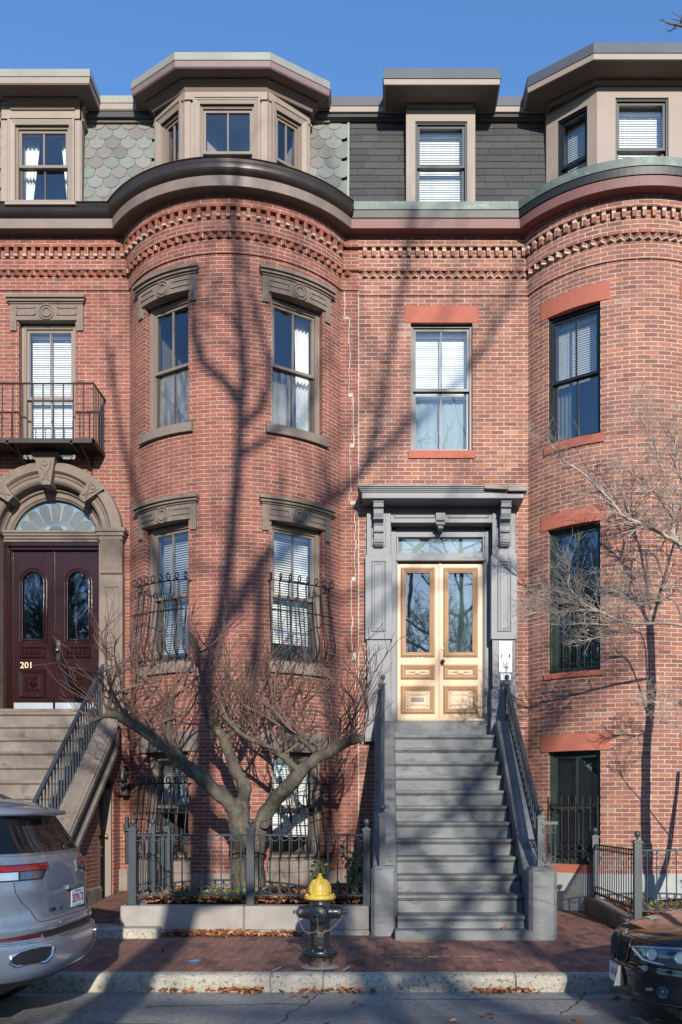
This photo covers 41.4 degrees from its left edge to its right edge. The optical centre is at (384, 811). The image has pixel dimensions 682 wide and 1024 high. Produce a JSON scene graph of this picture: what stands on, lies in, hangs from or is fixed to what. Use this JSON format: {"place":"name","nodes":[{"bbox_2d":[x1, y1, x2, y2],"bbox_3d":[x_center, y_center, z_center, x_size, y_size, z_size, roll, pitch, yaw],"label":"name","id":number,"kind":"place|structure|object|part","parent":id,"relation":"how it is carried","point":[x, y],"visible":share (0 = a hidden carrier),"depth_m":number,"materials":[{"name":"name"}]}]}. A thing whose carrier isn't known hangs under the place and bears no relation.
{"place":"outdoors","nodes":[
{"label":"outdoors","id":0,"kind":"place"},
{"bbox_2d":[90,891,141,922],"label":"path","id":1,"kind":"structure","parent":0,"point":[106,909],"depth_m":12.41,"materials":[{"name":"brick"}]},
{"bbox_2d":[61,908,615,971],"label":"pavement","id":2,"kind":"structure","parent":0,"point":[586,935],"depth_m":9.70,"materials":[{"name":"brick"}]},
{"bbox_2d":[0,664,119,905],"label":"stoop","id":3,"kind":"object","parent":2,"relation":"on","point":[67,761],"visible":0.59,"depth_m":13.09,"materials":[{"name":"brown stone"}]},
{"bbox_2d":[99,792,107,896],"bbox_3d":[-4.295,0.356,13.500,0.130,1.900,0.600,0,0,0],"label":"basement door","id":4,"kind":"structure","parent":3,"relation":"in","point":[101,835],"depth_m":13.70,"materials":[{"name":"brown wood"}]},
{"bbox_2d":[94,923,161,938],"bbox_3d":[-3.400,1.472,10.930,1.400,0.168,0.540,0,0,0],"label":"granite step","id":5,"kind":"object","parent":2,"relation":"on","point":[110,931],"visible":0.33,"depth_m":10.66,"materials":[{"name":"grey stone"}]},
{"bbox_2d":[0,52,359,894],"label":"row house","id":6,"kind":"structure","parent":2,"relation":"on","point":[178,324],"depth_m":13.84,"materials":[{"name":"red brick"}]},
{"bbox_2d":[13,552,52,708],"bbox_3d":[-5.622,-2.877,14.393,0.645,2.555,0.115,0,0,0],"label":"door","id":7,"kind":"structure","parent":6,"relation":"in","point":[32,685],"depth_m":14.40,"materials":[{"name":"brown wood"}]},
{"bbox_2d":[5,294,85,459],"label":"window","id":8,"kind":"structure","parent":6,"relation":"in","point":[47,321],"depth_m":14.35,"materials":[{"name":"beige wood"}]},
{"bbox_2d":[55,552,96,708],"bbox_3d":[-4.938,-2.877,14.386,0.687,2.555,0.128,0,0,0],"label":"door","id":9,"kind":"structure","parent":6,"relation":"in","point":[67,564],"depth_m":14.40,"materials":[{"name":"brown wood"}]},
{"bbox_2d":[129,493,199,675],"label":"window","id":10,"kind":"structure","parent":6,"relation":"in","point":[166,518],"depth_m":13.72,"materials":[{"name":"beige wood"}]},
{"bbox_2d":[131,731,198,872],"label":"window","id":11,"kind":"structure","parent":6,"relation":"in","point":[168,787],"depth_m":13.72,"materials":[{"name":"beige wood"}]},
{"bbox_2d":[132,262,199,445],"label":"window","id":12,"kind":"structure","parent":6,"relation":"in","point":[168,321],"depth_m":13.82,"materials":[{"name":"beige wood"}]},
{"bbox_2d":[259,263,336,447],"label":"window","id":13,"kind":"structure","parent":6,"relation":"in","point":[298,299],"depth_m":13.91,"materials":[{"name":"beige wood"}]},
{"bbox_2d":[259,493,336,677],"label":"window","id":14,"kind":"structure","parent":6,"relation":"in","point":[296,524],"depth_m":13.79,"materials":[{"name":"beige wood"}]},
{"bbox_2d":[260,731,335,872],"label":"window","id":15,"kind":"structure","parent":6,"relation":"in","point":[299,814],"depth_m":13.77,"materials":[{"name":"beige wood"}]},
{"bbox_2d":[120,892,368,934],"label":"planter wall","id":16,"kind":"structure","parent":2,"relation":"on","point":[270,917],"depth_m":10.94,"materials":[{"name":"grey stone"}]},
{"bbox_2d":[126,818,370,905],"bbox_3d":[-1.657,0.619,11.902,2.997,1.065,1.885,0,0,0],"label":"garden fence","id":17,"kind":"object","parent":16,"relation":"on","point":[152,840],"visible":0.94,"depth_m":11.02,"materials":[{"name":"black metal"}]},
{"bbox_2d":[293,873,346,972],"bbox_3d":[-0.648,1.108,8.980,0.415,0.982,0.380,0,0,-42],"label":"fire hydrant","id":18,"kind":"object","parent":2,"relation":"on","point":[319,912],"visible":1,"depth_m":8.89,"materials":[{"name":"black metal"}]},
{"bbox_2d":[133,925,661,1023],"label":"fallen leaves","id":19,"kind":"object","parent":2,"relation":"on","point":[243,932],"visible":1,"depth_m":8.52,"materials":[{"name":"brown plant"}]},
{"bbox_2d":[401,941,433,941],"bbox_3d":[0.384,1.506,10.440,0.408,0.001,0.042,0,0,0],"label":"paint mark","id":20,"kind":"object","parent":2,"relation":"on","point":[417,941],"visible":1,"depth_m":10.43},
{"bbox_2d":[394,956,469,957],"bbox_3d":[0.540,1.533,9.491,0.925,0.003,0.108,0,0,0],"label":"paint mark","id":21,"kind":"object","parent":2,"relation":"on","point":[435,956],"visible":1,"depth_m":9.51,"materials":[{"name":"paint"}]},
{"bbox_2d":[371,675,557,939],"bbox_3d":[0.953,-0.249,12.425,2.245,3.710,3.790,0,0,0],"label":"stoop","id":22,"kind":"object","parent":2,"relation":"on","point":[458,839],"visible":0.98,"depth_m":11.80,"materials":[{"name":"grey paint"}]},
{"bbox_2d":[329,43,681,910],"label":"row house","id":23,"kind":"structure","parent":2,"relation":"on","point":[519,261],"depth_m":13.92,"materials":[{"name":"red brick"}]},
{"bbox_2d":[398,564,438,717],"bbox_3d":[0.538,-2.727,14.477,0.671,2.495,0.169,0,0,0],"label":"door","id":24,"kind":"structure","parent":23,"relation":"in","point":[418,584],"depth_m":14.43,"materials":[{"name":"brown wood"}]},
{"bbox_2d":[405,306,478,458],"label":"window","id":25,"kind":"structure","parent":23,"relation":"in","point":[441,336],"depth_m":14.49,"materials":[{"name":"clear glass"}]},
{"bbox_2d":[441,564,482,717],"bbox_3d":[1.231,-2.727,14.451,0.685,2.495,0.222,0,0,0],"label":"door","id":26,"kind":"structure","parent":23,"relation":"in","point":[461,584],"depth_m":14.43,"materials":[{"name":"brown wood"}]},
{"bbox_2d":[499,641,511,680],"bbox_3d":[1.887,-2.357,14.080,0.205,0.615,0.060,0,0,0],"label":"intercom panel","id":27,"kind":"object","parent":23,"relation":"attached to","point":[505,657],"visible":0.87,"depth_m":14.09,"materials":[{"name":"silver metal"}]},
{"bbox_2d":[541,281,609,455],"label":"window","id":28,"kind":"structure","parent":23,"relation":"in","point":[573,316],"depth_m":13.87,"materials":[{"name":"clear glass"}]},
{"bbox_2d":[541,504,609,679],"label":"window","id":29,"kind":"structure","parent":23,"relation":"in","point":[566,661],"depth_m":13.86,"materials":[{"name":"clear glass"}]},
{"bbox_2d":[541,733,609,873],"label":"window","id":30,"kind":"structure","parent":23,"relation":"in","point":[574,804],"depth_m":13.77,"materials":[{"name":"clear glass"}]},
{"bbox_2d":[585,896,632,927],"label":"planter wall","id":31,"kind":"structure","parent":2,"relation":"on","point":[607,912],"depth_m":12.22,"materials":[{"name":"stone"}]},
{"bbox_2d":[590,827,681,919],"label":"garden fence","id":32,"kind":"object","parent":31,"relation":"on","point":[637,855],"visible":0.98,"depth_m":11.53,"materials":[{"name":"black metal"}]},
{"bbox_2d":[0,992,681,1023],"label":"road","id":33,"kind":"structure","parent":0,"point":[130,1007],"depth_m":7.94,"materials":[{"name":"grey asphalt"}]},
{"bbox_2d":[0,794,95,999],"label":"suv","id":34,"kind":"object","parent":33,"relation":"on","point":[47,927],"visible":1,"depth_m":6.96,"materials":[{"name":"silver metal"}]},
{"bbox_3d":[-2.869,0.178,7.415,0.379,0.295,1.716,0,0,0],"label":"rear window","id":35,"kind":"part","parent":34,"relation":"part of","materials":[{"name":"black glass"}]},
{"bbox_2d":[20,972,619,991],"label":"kerb","id":36,"kind":"structure","parent":33,"relation":"on","point":[365,981],"depth_m":8.56,"materials":[{"name":"stone"}]},
{"bbox_2d":[92,992,630,1023],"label":"road crack","id":37,"kind":"object","parent":33,"relation":"on","point":[309,1002],"visible":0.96,"depth_m":7.96,"materials":[{"name":"black asphalt"}]},
{"bbox_2d":[397,1014,673,1023],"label":"road patch","id":38,"kind":"object","parent":33,"relation":"on","point":[548,1019],"visible":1,"depth_m":7.43,"materials":[{"name":"grey asphalt"}]},
{"bbox_2d":[609,909,681,1020],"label":"saloon car","id":39,"kind":"object","parent":33,"relation":"on","point":[645,964],"visible":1,"depth_m":7.09,"materials":[{"name":"black paint"}]},
{"bbox_2d":[0,0,681,95],"label":"sky","id":40,"kind":"structure","parent":0,"point":[348,44],"materials":[{"name":"blue"}]},
{"bbox_2d":[142,882,681,916],"bbox_3d":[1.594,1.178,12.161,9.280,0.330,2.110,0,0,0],"label":"garden leaf litter","id":41,"kind":"object","parent":0,"point":[269,899],"visible":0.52,"depth_m":11.30,"materials":[{"name":"brown plant"}]},
{"bbox_2d":[27,585,412,893],"bbox_3d":[-2.071,-0.934,11.697,4.810,4.084,2.512,0,0,0],"label":"bare tree","id":42,"kind":"object","parent":41,"relation":"on","point":[237,807],"visible":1,"depth_m":11.79,"materials":[{"name":"grey plant"}]},
{"bbox_2d":[309,857,335,878],"bbox_3d":[-0.853,0.872,11.932,0.339,0.552,0.423,0,0,-14],"label":"garden shrub","id":43,"kind":"object","parent":41,"relation":"on","point":[314,874],"visible":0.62,"depth_m":11.93,"materials":[{"name":"green plant"}]},
{"bbox_2d":[339,842,370,900],"bbox_3d":[-0.384,0.768,11.620,0.404,0.759,0.436,0,0,0],"label":"garden shrub","id":44,"kind":"object","parent":41,"relation":"on","point":[352,877],"visible":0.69,"depth_m":11.57,"materials":[{"name":"green plant"}]},
{"bbox_2d":[162,887,681,909],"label":"ground cover","id":45,"kind":"object","parent":41,"relation":"on","point":[244,891],"visible":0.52,"depth_m":11.41,"materials":[{"name":"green plant"}]},
{"bbox_2d":[492,372,681,739],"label":"dogwood tree","id":46,"kind":"object","parent":41,"relation":"on","point":[655,528],"visible":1,"depth_m":11.79,"materials":[{"name":"grey plant"}]},
{"label":"ground","id":47,"kind":"structure","parent":0,"visible":0},
{"bbox_2d":[659,11,681,31],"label":"yard tree","id":48,"kind":"object","parent":47,"relation":"on","point":[674,24],"visible":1,"depth_m":24.00,"materials":[{"name":"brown plant"}]}
]}

